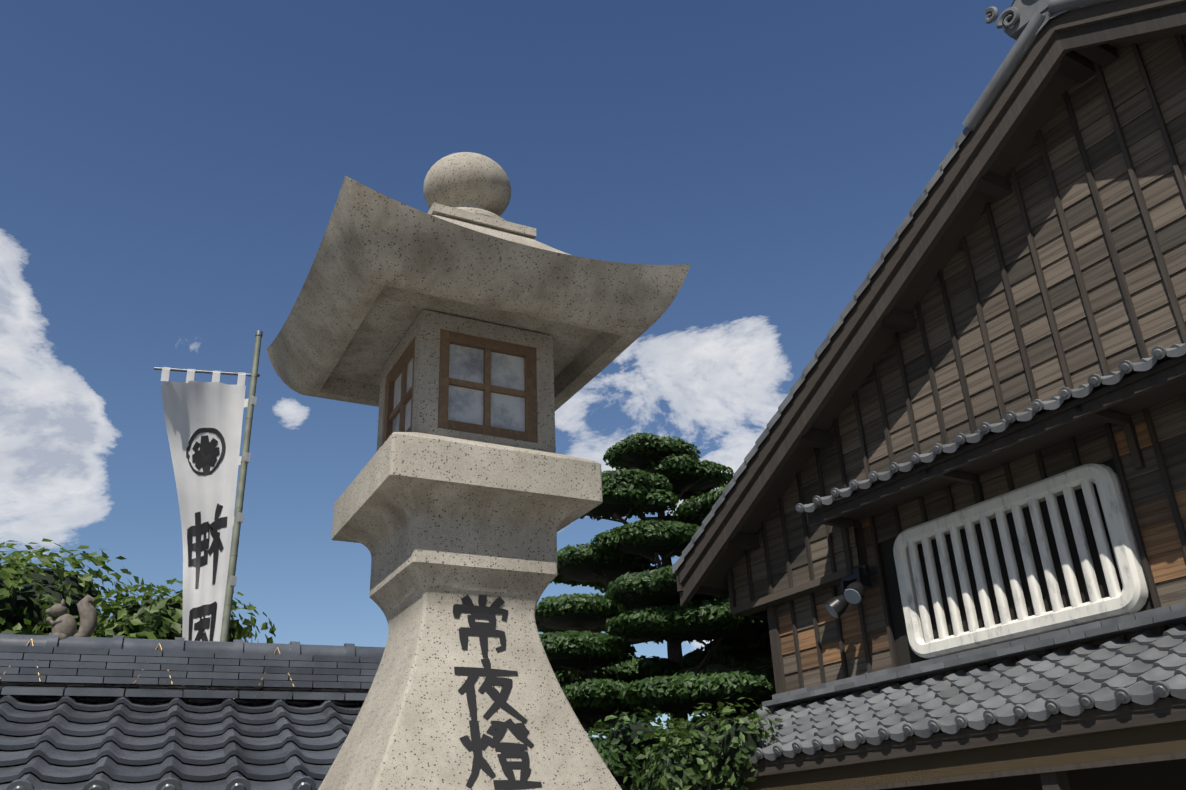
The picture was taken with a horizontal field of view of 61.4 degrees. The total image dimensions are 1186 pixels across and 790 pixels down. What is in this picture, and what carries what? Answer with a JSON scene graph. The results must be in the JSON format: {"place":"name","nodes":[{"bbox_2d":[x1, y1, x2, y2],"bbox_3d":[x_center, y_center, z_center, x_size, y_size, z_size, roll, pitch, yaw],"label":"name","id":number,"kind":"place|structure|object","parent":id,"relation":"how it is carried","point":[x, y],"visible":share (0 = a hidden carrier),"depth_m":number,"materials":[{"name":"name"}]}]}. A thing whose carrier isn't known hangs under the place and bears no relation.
{"place":"outdoors","nodes":[
{"label":"outdoors","id":0,"kind":"place"},
{"bbox_2d":[0,0,1016,737],"label":"sky","id":1,"kind":"structure","parent":0,"point":[173,172],"materials":[{"name":"blue"}]},
{"label":"ground","id":2,"kind":"structure","parent":0,"visible":0},
{"bbox_2d":[0,538,144,634],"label":"bush","id":3,"kind":"object","parent":2,"relation":"on","point":[31,593],"visible":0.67,"depth_m":9.48,"materials":[{"name":"green plant"}]},
{"bbox_2d":[0,578,275,642],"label":"bush","id":4,"kind":"object","parent":2,"relation":"on","point":[149,617],"visible":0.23,"depth_m":8.66,"materials":[{"name":"green plant"}]},
{"bbox_2d":[0,633,384,789],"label":"tiled roof","id":5,"kind":"structure","parent":2,"relation":"on","point":[118,712],"depth_m":5.44,"materials":[{"name":"tile"}]},
{"bbox_2d":[45,594,97,639],"bbox_3d":[-3.042,1.309,5.829,0.287,0.301,0.126,8,-27,-21],"label":"squirrel statue","id":6,"kind":"object","parent":5,"relation":"on","point":[64,625],"visible":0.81,"depth_m":5.80,"materials":[{"name":"stone"}]},
{"bbox_2d":[154,330,262,641],"bbox_3d":[-3.157,2.154,7.488,0.820,5.660,0.779,4,-26,-14],"label":"nobori banner","id":7,"kind":"object","parent":2,"relation":"on","point":[203,421],"visible":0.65,"depth_m":8.11,"materials":[{"name":"white fabric"}]},
{"bbox_2d":[266,152,690,789],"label":"stone lantern","id":8,"kind":"object","parent":2,"relation":"on","point":[464,338],"visible":1,"depth_m":3.67,"materials":[{"name":"stone"}]},
{"bbox_2d":[588,709,685,789],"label":"dark shrub","id":9,"kind":"object","parent":2,"relation":"on","point":[615,747],"visible":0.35,"depth_m":9.67,"materials":[{"name":"green plant"}]},
{"bbox_2d":[633,783,644,789],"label":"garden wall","id":10,"kind":"structure","parent":2,"relation":"on","point":[640,787],"depth_m":9.78,"materials":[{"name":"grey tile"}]},
{"bbox_2d":[535,432,775,735],"bbox_3d":[1.256,4.009,13.610,5.950,7.106,5.624,-2,-25,-2],"label":"cloud pruned tree","id":11,"kind":"object","parent":2,"relation":"on","point":[599,674],"visible":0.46,"depth_m":13.29,"materials":[{"name":"green plant"}]},
{"bbox_2d":[623,697,781,789],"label":"bush","id":12,"kind":"object","parent":2,"relation":"on","point":[713,753],"visible":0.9,"depth_m":8.90,"materials":[{"name":"green plant"}]},
{"bbox_2d":[672,0,1185,789],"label":"town house","id":13,"kind":"structure","parent":2,"relation":"on","point":[1046,564],"depth_m":8.32,"materials":[{"name":"brown wood"}]},
{"bbox_2d":[733,35,1185,706],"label":"house siding","id":14,"kind":"object","parent":13,"relation":"attached to","point":[1163,61],"visible":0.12,"depth_m":8.51,"materials":[{"name":"brown wood"}]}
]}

